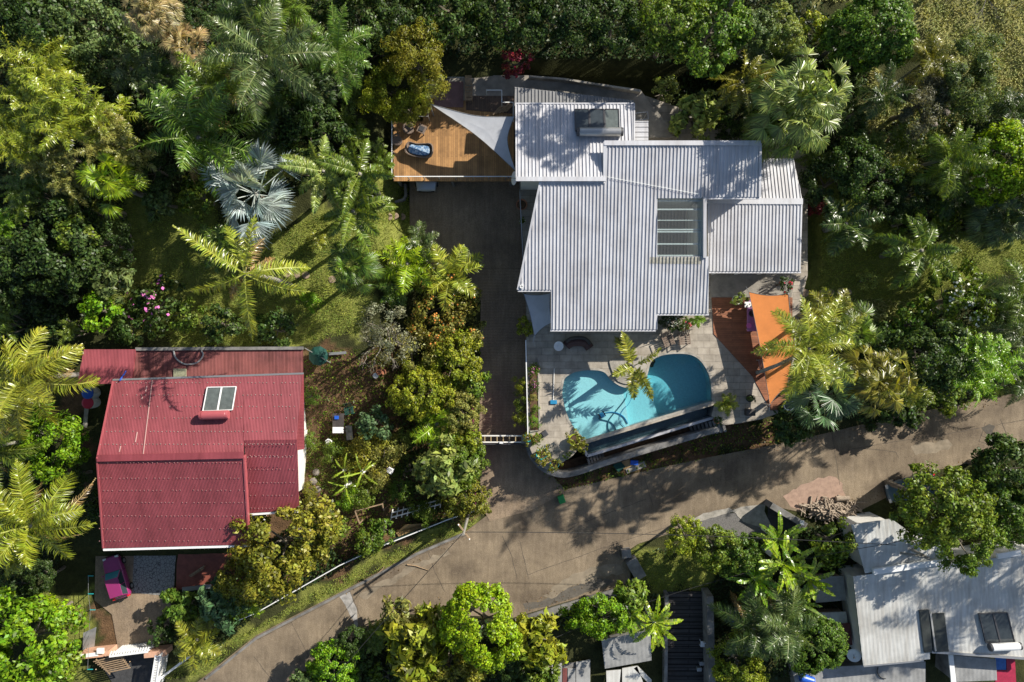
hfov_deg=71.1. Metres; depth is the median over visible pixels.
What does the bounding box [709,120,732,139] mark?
shrub
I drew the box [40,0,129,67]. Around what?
broadleaf tree
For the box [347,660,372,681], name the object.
shrub
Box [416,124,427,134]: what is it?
square table
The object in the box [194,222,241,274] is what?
palm
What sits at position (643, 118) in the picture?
climbing frame
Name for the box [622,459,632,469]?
carton
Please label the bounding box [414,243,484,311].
palm
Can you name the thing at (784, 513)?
wall
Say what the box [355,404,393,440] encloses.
shrub
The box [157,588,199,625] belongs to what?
leafy shrub
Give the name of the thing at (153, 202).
leafy shrub
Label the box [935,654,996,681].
shed
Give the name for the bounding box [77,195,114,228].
shrub
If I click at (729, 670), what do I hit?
broadleaf tree
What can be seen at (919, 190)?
broadleaf tree
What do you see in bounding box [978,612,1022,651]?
solar heater
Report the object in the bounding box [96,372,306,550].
house
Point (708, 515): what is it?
pale edge
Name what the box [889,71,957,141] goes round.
feathery tree
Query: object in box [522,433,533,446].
potted plant
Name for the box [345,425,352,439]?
board
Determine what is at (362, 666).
leafy shrub
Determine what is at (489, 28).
broadleaf tree
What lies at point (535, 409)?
shrub
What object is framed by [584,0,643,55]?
broadleaf tree
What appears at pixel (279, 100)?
broadleaf tree
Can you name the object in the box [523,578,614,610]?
damp stain
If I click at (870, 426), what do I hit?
shrub
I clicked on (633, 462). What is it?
box
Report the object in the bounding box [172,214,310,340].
coconut palm
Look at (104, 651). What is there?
gate wall
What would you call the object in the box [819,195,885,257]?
palm
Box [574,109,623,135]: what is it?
solar heater
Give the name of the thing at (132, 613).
house drive
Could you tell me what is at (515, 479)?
driveway apron
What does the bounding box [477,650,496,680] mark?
shrub
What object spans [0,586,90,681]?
broadleaf tree
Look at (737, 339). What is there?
red deck
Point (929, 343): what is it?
broadleaf tree
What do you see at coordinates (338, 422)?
work table
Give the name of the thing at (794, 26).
broadleaf tree
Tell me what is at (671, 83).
shrub
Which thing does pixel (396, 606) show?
wire
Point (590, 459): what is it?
stairs
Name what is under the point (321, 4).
broadleaf tree
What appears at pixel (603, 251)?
house
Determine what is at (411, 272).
palm
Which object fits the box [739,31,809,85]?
feather palm
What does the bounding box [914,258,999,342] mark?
flowering shrub
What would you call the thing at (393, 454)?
shrub
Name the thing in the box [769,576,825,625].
banana plant
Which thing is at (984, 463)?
broadleaf tree
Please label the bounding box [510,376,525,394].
shrub
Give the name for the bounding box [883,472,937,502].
car
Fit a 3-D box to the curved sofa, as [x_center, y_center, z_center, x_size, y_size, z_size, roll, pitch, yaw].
[4.939,0.173,53.505,2.297,0.770,1.110,0,90,0]
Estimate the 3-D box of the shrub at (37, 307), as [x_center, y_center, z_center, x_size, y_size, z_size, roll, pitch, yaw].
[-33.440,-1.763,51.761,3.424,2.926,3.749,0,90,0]
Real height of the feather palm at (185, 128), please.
8.976 m
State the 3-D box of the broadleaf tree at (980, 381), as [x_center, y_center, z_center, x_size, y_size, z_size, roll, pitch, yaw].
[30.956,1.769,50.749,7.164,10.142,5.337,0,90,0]
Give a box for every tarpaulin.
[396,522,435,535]
[994,658,1015,681]
[995,658,1005,669]
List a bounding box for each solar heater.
[198,386,236,419]
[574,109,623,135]
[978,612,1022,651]
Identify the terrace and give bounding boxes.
[176,553,245,589]
[425,75,677,139]
[559,424,730,478]
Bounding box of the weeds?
[267,349,778,581]
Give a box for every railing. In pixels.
[417,77,464,120]
[486,90,513,121]
[519,189,523,256]
[525,340,528,439]
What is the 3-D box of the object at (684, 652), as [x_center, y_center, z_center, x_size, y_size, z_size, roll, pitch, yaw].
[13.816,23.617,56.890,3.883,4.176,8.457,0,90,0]
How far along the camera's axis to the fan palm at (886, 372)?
45.66 m
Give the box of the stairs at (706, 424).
[689,419,726,434]
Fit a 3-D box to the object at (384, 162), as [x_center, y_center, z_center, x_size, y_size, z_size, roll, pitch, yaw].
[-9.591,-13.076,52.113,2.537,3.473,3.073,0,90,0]
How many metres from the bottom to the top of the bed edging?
0.420 m
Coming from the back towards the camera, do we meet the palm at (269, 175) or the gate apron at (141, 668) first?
the gate apron at (141, 668)
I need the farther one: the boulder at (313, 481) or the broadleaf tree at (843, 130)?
the boulder at (313, 481)
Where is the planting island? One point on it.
(616, 362)
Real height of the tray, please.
0.120 m
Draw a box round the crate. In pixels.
[557,494,565,503]
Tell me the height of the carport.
4.894 m
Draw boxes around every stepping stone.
[302,271,309,278]
[328,276,335,282]
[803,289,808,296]
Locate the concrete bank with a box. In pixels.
[734,504,771,529]
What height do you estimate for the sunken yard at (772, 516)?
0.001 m
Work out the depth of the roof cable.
48.73 m
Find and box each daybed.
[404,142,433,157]
[746,301,756,330]
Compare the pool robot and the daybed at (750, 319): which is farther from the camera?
the pool robot
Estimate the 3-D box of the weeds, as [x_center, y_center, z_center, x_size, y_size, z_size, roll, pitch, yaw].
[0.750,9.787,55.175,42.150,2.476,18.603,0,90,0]
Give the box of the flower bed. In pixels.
[529,366,538,429]
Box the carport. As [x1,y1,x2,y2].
[77,349,135,383]
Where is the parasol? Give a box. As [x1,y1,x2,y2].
[305,346,330,365]
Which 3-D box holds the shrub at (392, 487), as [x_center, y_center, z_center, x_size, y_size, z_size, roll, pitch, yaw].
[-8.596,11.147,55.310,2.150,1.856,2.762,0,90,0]
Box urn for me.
[516,199,526,209]
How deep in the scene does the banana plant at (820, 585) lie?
52.83 m
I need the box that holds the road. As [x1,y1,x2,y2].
[198,394,1023,681]
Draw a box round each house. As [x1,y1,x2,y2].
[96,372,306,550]
[515,87,802,330]
[838,512,1023,666]
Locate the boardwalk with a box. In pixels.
[466,96,513,113]
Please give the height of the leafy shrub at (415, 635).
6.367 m
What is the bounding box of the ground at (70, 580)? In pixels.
[0,0,1023,681]
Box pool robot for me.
[598,411,605,418]
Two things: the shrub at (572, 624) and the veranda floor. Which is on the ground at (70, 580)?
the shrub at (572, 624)
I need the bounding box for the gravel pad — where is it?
[694,513,765,539]
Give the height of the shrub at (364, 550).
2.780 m
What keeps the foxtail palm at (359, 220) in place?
on the ground at (70, 580)
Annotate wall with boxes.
[81,644,172,658]
[525,425,722,477]
[529,75,640,93]
[620,547,645,579]
[764,499,807,527]
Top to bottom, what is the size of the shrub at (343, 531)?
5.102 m
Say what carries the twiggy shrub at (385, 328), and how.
on the ground at (70, 580)
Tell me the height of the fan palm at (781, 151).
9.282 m
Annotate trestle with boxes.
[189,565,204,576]
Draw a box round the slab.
[83,408,88,427]
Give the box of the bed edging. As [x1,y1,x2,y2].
[530,358,539,431]
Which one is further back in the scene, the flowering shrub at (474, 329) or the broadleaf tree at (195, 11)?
the flowering shrub at (474, 329)
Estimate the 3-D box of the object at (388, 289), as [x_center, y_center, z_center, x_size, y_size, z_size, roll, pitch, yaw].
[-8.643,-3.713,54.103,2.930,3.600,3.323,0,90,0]
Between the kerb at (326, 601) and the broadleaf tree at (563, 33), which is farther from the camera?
the kerb at (326, 601)
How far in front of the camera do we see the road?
56.00 m
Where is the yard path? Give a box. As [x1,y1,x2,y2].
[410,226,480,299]
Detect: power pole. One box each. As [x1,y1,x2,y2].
[458,512,469,539]
[900,548,930,559]
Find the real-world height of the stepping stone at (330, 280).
0.060 m
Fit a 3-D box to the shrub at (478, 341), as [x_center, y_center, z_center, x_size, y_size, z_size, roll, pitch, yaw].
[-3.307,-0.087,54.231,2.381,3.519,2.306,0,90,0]
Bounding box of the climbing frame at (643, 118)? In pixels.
[635,112,648,120]
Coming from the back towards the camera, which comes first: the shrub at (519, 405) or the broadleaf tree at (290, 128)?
the shrub at (519, 405)
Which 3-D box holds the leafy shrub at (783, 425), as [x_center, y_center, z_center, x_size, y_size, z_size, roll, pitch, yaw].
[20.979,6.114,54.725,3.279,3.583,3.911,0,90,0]
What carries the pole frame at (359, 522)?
on the ground at (70, 580)
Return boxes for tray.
[745,302,751,306]
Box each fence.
[83,627,95,649]
[87,575,95,669]
[239,510,471,619]
[390,498,441,519]
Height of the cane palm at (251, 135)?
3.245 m
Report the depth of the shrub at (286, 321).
51.90 m
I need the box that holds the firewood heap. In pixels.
[798,495,867,523]
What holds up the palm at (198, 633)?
on the ground at (70, 580)
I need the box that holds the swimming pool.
[560,352,713,456]
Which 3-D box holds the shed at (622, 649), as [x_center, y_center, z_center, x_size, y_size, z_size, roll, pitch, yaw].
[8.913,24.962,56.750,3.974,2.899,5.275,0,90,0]
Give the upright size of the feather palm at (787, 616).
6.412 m
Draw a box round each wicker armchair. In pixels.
[392,134,401,145]
[402,122,413,134]
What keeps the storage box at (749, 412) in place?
on the patio
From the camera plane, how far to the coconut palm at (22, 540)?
46.14 m
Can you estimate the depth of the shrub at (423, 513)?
54.86 m
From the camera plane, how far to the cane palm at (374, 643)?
53.97 m
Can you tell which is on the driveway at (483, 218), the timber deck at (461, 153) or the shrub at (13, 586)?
the timber deck at (461, 153)
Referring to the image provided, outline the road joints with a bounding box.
[254,419,1021,680]
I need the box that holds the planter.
[541,430,548,436]
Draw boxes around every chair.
[343,403,354,414]
[386,466,394,473]
[465,75,472,101]
[660,330,675,347]
[677,329,690,344]
[699,639,705,646]
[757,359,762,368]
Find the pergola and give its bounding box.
[93,656,130,674]
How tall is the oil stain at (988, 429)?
0.001 m
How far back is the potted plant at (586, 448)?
52.96 m
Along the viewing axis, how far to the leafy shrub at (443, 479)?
52.14 m
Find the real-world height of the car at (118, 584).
1.334 m
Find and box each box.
[630,460,637,464]
[744,409,755,415]
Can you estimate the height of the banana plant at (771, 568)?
6.702 m
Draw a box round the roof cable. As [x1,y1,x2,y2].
[609,177,696,193]
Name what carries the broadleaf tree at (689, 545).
on the ground at (70, 580)
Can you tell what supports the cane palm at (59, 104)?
on the ground at (70, 580)
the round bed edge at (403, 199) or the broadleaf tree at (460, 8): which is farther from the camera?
the round bed edge at (403, 199)
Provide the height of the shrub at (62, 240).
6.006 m
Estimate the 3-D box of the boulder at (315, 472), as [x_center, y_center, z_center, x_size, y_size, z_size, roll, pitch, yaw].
[-15.077,10.106,55.119,0.551,0.370,0.581,-14,90,0]
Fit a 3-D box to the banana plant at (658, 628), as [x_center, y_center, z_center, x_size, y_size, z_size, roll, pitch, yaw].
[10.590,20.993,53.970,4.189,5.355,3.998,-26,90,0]
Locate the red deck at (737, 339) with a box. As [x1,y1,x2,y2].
[711,297,792,409]
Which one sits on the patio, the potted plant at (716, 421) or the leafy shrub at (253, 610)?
the potted plant at (716, 421)
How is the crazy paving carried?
on the ground at (70, 580)
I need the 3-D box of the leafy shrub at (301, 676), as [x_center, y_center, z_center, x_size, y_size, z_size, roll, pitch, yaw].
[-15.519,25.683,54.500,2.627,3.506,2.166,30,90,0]
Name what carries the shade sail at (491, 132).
on the timber deck at (461, 153)
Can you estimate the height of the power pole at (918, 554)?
6.400 m
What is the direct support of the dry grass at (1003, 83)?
on the ground at (70, 580)
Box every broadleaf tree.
[0,0,82,69]
[0,197,103,296]
[0,232,59,312]
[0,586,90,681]
[17,398,91,484]
[22,558,65,596]
[36,24,69,57]
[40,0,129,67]
[44,286,85,306]
[46,193,84,221]
[49,462,92,501]
[65,24,126,85]
[86,214,135,270]
[127,142,182,193]
[178,5,215,37]
[213,546,284,606]
[227,494,342,606]
[272,78,352,160]
[288,93,338,140]
[300,0,335,25]
[305,639,360,681]
[324,0,387,61]
[332,624,366,657]
[370,0,425,56]
[385,360,455,421]
[408,0,475,48]
[413,628,486,681]
[414,326,483,393]
[435,468,492,519]
[437,580,522,673]
[438,435,490,493]
[441,386,486,434]
[464,0,546,50]
[489,644,520,681]
[526,0,596,46]
[576,592,631,640]
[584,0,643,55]
[629,0,711,64]
[664,513,704,557]
[678,0,754,78]
[690,523,747,573]
[705,0,734,38]
[706,626,769,681]
[710,528,764,577]
[718,94,756,139]
[725,8,781,57]
[762,0,807,55]
[782,611,848,677]
[798,147,872,218]
[816,7,878,59]
[819,0,919,74]
[830,133,905,206]
[832,97,867,144]
[866,186,911,223]
[884,459,998,550]
[886,172,940,214]
[888,319,983,399]
[913,327,1023,408]
[915,512,1009,577]
[959,117,1023,207]
[959,481,1023,550]
[960,190,1023,257]
[966,432,1023,514]
[970,287,1014,329]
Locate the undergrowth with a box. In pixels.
[0,0,1023,681]
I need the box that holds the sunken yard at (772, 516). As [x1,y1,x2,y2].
[767,507,800,541]
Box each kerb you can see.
[205,533,462,679]
[515,578,632,621]
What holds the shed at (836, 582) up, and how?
on the ground at (70, 580)
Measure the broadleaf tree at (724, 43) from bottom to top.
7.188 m
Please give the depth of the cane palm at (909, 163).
51.05 m
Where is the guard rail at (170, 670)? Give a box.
[159,656,190,679]
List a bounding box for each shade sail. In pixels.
[424,101,515,170]
[522,292,550,340]
[746,287,795,409]
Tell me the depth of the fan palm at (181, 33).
45.34 m
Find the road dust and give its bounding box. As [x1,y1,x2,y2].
[783,476,844,509]
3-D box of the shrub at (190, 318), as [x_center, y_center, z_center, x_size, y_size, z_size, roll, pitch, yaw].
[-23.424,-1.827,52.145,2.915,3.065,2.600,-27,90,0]
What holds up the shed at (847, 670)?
on the ground at (70, 580)
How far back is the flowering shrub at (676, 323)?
52.77 m
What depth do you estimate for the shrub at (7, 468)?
51.92 m
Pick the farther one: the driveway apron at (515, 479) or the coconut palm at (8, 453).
the driveway apron at (515, 479)
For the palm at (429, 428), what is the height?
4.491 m
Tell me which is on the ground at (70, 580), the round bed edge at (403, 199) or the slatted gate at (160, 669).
the round bed edge at (403, 199)
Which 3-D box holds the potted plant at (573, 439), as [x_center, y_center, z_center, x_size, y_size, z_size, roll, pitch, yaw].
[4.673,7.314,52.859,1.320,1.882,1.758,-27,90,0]
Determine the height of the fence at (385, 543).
1.297 m
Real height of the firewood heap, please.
0.908 m
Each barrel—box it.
[82,386,100,398]
[82,397,100,408]
[799,674,815,681]
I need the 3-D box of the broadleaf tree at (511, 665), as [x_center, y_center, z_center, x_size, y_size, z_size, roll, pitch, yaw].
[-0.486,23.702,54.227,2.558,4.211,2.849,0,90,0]
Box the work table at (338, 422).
[333,413,345,432]
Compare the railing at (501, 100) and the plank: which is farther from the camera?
the plank
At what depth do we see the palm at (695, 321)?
52.85 m
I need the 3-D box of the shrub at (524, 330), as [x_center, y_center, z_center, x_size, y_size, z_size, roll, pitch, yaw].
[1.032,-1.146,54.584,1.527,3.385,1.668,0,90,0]
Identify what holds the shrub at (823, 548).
on the ground at (70, 580)
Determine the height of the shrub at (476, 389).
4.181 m
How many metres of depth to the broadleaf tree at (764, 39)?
48.30 m
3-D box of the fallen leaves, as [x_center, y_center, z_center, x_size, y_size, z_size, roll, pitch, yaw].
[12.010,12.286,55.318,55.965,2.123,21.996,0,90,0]
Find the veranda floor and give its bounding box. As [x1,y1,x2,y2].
[710,273,795,296]
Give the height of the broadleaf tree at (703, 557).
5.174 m
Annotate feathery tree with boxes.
[356,61,430,122]
[380,16,450,99]
[388,89,432,127]
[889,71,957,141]
[931,25,1006,124]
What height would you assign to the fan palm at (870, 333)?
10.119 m
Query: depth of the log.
55.63 m
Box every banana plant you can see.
[329,471,361,503]
[332,453,357,482]
[340,454,378,489]
[610,602,648,638]
[627,595,683,651]
[726,554,781,607]
[751,511,806,567]
[753,531,820,594]
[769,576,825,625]
[784,554,834,601]
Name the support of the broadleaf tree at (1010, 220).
on the ground at (70, 580)
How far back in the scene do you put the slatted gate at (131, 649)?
54.27 m
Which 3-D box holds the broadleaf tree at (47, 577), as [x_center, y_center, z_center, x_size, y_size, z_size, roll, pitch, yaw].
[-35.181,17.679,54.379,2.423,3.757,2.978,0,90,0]
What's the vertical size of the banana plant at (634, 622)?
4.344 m
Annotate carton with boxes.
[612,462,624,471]
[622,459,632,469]
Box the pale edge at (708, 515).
[693,508,734,522]
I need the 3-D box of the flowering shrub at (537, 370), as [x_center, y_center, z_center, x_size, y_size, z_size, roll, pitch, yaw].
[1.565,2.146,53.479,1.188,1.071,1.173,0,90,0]
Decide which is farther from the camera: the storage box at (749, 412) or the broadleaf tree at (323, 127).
the storage box at (749, 412)
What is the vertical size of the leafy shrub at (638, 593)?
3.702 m
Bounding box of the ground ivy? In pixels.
[397,346,1023,543]
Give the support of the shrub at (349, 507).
on the ground at (70, 580)
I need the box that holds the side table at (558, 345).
[554,341,562,350]
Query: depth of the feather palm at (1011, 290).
48.99 m
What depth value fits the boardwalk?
52.98 m
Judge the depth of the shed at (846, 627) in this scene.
55.32 m
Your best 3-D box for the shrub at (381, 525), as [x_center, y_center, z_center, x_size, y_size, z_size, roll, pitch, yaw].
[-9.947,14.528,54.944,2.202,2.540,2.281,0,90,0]
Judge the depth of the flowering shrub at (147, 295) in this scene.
51.42 m
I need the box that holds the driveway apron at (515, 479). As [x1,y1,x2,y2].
[480,443,565,520]
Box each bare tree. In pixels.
[356,320,411,370]
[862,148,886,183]
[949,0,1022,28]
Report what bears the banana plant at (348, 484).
on the ground at (70, 580)
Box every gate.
[109,641,153,657]
[151,652,167,681]
[482,435,522,444]
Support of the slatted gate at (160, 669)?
attached to the gate wall at (104, 651)
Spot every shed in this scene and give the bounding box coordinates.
[552,659,589,681]
[602,627,651,681]
[788,657,925,681]
[809,573,845,602]
[812,607,847,632]
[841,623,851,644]
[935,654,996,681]
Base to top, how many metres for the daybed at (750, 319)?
0.745 m
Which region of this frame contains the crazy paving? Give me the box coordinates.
[132,556,175,594]
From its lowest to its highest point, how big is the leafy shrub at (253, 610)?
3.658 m
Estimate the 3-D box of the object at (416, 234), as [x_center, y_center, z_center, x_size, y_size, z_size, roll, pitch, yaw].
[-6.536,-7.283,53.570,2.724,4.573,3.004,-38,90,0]
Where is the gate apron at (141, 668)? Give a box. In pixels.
[97,654,153,681]
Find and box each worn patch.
[359,550,449,598]
[543,564,623,598]
[911,439,951,454]
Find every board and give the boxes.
[80,652,97,657]
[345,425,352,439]
[626,461,645,473]
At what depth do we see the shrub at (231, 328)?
51.33 m
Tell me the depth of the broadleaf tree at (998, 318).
52.57 m
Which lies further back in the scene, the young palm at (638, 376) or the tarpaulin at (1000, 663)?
the tarpaulin at (1000, 663)
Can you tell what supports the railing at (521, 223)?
on the patio
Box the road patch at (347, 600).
[340,592,357,626]
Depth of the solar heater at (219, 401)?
48.85 m
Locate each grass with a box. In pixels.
[820,0,1023,345]
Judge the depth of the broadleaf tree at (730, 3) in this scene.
48.24 m
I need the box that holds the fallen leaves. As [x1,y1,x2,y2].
[305,359,1019,617]
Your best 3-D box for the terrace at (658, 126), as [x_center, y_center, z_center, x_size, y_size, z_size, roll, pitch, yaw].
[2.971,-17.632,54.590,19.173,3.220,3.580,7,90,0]
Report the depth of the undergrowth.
52.95 m
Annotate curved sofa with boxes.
[563,336,592,350]
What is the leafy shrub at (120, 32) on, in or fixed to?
on the ground at (70, 580)
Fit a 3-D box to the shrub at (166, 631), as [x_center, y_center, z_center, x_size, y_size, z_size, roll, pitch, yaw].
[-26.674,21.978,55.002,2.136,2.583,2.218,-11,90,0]
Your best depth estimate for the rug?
52.95 m
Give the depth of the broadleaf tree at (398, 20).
47.85 m
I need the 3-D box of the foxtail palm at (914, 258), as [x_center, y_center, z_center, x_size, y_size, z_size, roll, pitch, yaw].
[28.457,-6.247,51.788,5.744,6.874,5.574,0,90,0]
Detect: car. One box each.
[101,554,133,600]
[415,182,437,191]
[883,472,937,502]
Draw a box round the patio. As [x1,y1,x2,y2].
[519,96,807,469]
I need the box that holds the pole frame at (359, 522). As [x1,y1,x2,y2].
[354,500,386,523]
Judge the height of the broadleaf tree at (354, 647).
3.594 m
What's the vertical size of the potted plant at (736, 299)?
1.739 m
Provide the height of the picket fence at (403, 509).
1.274 m
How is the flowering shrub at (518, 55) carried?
on the ground at (70, 580)
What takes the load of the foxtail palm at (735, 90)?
on the ground at (70, 580)
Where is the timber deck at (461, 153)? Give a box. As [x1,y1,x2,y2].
[391,98,513,186]
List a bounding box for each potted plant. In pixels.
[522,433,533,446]
[531,432,543,445]
[531,444,550,466]
[547,459,563,473]
[562,452,572,459]
[565,428,584,451]
[576,437,588,453]
[713,416,723,426]
[714,392,738,416]
[730,292,749,305]
[746,394,755,401]
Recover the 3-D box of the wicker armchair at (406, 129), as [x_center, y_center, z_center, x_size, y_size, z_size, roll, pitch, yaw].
[-7.601,-15.605,52.660,0.898,0.681,0.796,-40,90,0]
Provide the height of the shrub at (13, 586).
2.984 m
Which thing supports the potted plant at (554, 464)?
on the patio
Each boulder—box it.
[309,478,316,484]
[312,469,319,475]
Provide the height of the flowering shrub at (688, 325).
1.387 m
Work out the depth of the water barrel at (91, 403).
52.79 m
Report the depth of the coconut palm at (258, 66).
42.62 m
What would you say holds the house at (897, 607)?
on the ground at (70, 580)
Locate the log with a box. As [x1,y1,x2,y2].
[835,496,849,500]
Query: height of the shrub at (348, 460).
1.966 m
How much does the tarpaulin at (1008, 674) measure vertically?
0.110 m
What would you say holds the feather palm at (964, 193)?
on the ground at (70, 580)
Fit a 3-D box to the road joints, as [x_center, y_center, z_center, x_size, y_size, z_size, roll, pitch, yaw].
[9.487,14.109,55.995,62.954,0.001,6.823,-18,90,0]
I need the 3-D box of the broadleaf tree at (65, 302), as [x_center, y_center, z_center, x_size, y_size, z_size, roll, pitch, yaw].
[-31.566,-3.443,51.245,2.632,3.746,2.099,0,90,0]
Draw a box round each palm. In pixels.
[0,26,89,131]
[0,99,61,167]
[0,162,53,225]
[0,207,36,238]
[0,305,27,344]
[0,326,100,444]
[0,409,46,492]
[0,458,98,579]
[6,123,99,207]
[8,67,143,152]
[54,318,89,346]
[66,99,158,180]
[75,151,148,219]
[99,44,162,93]
[121,0,194,52]
[128,71,270,199]
[137,42,196,110]
[161,22,210,71]
[167,42,273,132]
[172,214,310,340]
[172,616,221,673]
[191,0,340,124]
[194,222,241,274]
[199,137,302,250]
[209,0,282,57]
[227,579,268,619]
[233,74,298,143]
[237,134,286,190]
[244,122,278,149]
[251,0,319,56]
[275,134,346,216]
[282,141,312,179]
[298,2,372,103]
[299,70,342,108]
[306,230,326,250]
[313,137,394,216]
[319,172,397,253]
[325,239,385,295]
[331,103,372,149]
[340,72,367,110]
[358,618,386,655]
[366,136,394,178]
[373,235,439,295]
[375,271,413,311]
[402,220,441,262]
[410,395,463,450]
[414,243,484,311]
[612,331,661,400]
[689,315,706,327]
[707,581,798,661]
[708,45,775,117]
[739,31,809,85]
[739,579,823,666]
[740,98,811,163]
[746,43,853,154]
[751,295,867,406]
[777,354,866,430]
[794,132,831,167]
[797,287,864,334]
[817,344,920,419]
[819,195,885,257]
[822,301,886,353]
[844,59,917,120]
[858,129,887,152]
[871,212,961,290]
[877,150,927,186]
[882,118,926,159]
[887,363,934,407]
[889,34,957,89]
[889,347,913,369]
[911,121,999,199]
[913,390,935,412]
[922,169,976,220]
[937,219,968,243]
[970,257,1023,328]
[975,84,1023,144]
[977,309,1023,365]
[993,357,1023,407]
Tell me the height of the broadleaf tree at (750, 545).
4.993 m
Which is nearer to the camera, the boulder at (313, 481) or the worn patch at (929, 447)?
the boulder at (313, 481)
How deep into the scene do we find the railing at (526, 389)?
52.83 m
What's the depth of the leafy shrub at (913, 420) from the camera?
53.50 m
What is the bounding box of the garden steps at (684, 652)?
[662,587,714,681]
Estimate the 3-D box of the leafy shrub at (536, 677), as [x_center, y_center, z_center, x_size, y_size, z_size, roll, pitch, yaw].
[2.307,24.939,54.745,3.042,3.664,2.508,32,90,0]
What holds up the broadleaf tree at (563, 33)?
on the ground at (70, 580)
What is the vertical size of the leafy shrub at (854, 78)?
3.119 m
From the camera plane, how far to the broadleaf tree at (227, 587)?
51.24 m
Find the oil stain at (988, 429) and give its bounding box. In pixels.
[982,424,994,435]
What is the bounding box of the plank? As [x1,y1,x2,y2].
[329,351,345,354]
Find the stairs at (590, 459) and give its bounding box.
[586,453,604,470]
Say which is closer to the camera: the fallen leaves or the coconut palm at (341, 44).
the coconut palm at (341, 44)
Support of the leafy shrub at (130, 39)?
on the ground at (70, 580)
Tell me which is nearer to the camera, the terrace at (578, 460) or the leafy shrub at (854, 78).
the leafy shrub at (854, 78)
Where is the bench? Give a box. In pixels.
[182,584,210,591]
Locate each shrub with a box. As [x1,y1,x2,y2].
[0,442,39,484]
[0,568,32,599]
[25,292,69,342]
[37,646,85,681]
[39,593,77,631]
[53,212,110,258]
[62,249,100,289]
[75,487,99,522]
[76,290,123,334]
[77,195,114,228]
[90,259,135,304]
[104,7,139,38]
[108,311,150,346]
[110,76,157,126]
[118,26,153,57]
[124,271,185,339]
[141,188,177,222]
[146,618,177,646]
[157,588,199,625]
[164,296,208,334]
[176,168,220,223]
[195,575,252,635]
[199,303,246,344]
[254,306,298,346]
[289,667,318,681]
[296,288,322,313]
[302,481,317,503]
[304,387,320,405]
[304,431,320,450]
[305,511,349,547]
[318,436,347,468]
[335,486,358,511]
[337,439,367,474]
[345,427,391,475]
[347,640,372,673]
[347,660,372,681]
[348,478,381,510]
[353,527,382,557]
[355,22,403,75]
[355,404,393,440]
[356,301,419,366]
[361,461,390,492]
[365,433,407,472]
[365,661,393,681]
[367,518,394,546]
[368,319,435,380]
[375,600,450,681]
[377,594,420,628]
[386,467,414,502]
[389,427,412,458]
[404,269,482,354]
[404,498,439,528]
[411,433,480,498]
[417,307,486,358]
[449,364,491,403]
[454,325,482,352]
[455,429,482,452]
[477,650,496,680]
[496,661,548,681]
[501,49,535,79]
[501,606,568,669]
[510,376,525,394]
[511,412,528,427]
[513,390,526,412]
[516,315,532,336]
[522,655,560,681]
[525,362,540,376]
[526,394,537,403]
[527,378,539,392]
[528,415,540,427]
[530,405,539,414]
[557,601,598,633]
[611,577,649,619]
[651,74,680,102]
[658,315,685,332]
[668,87,723,139]
[680,316,694,330]
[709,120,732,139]
[770,404,814,447]
[776,276,795,293]
[798,9,827,42]
[808,198,826,215]
[808,516,858,571]
[823,57,868,94]
[856,266,880,289]
[856,402,880,432]
[871,320,906,357]
[877,390,929,429]
[886,301,937,341]
[887,210,916,234]
[913,190,961,233]
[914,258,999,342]
[922,376,969,418]
[952,182,999,222]
[960,108,991,136]
[1001,184,1023,204]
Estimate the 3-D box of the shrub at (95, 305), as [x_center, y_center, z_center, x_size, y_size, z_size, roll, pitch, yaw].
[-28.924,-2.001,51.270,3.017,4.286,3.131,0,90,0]
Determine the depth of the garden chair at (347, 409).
54.36 m
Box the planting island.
[609,355,646,383]
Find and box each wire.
[331,534,461,680]
[520,532,889,544]
[555,579,722,637]
[724,545,879,578]
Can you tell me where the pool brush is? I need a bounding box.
[550,369,556,403]
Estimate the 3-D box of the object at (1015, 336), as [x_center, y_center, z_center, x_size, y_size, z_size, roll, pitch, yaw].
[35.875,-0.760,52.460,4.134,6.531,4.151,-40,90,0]
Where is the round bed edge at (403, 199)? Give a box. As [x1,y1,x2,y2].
[395,184,406,202]
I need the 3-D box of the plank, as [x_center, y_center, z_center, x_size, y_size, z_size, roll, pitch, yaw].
[-13.139,0.920,54.000,1.304,0.050,0.200,-4,90,0]
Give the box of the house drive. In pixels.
[95,556,170,647]
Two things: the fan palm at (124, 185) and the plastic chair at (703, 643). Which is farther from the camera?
the plastic chair at (703, 643)
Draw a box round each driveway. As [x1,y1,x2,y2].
[410,117,522,267]
[479,268,526,440]
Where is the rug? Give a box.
[434,82,462,106]
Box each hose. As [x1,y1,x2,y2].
[173,350,203,364]
[607,393,627,431]
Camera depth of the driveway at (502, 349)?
55.69 m
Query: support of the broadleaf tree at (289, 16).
on the ground at (70, 580)
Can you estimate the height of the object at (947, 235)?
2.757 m
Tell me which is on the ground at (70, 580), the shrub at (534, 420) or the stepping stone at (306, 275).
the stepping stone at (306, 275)
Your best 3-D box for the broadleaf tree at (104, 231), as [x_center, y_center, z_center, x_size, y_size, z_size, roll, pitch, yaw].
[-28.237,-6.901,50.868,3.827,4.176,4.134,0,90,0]
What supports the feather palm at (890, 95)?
on the ground at (70, 580)
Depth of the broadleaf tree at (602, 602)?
52.46 m

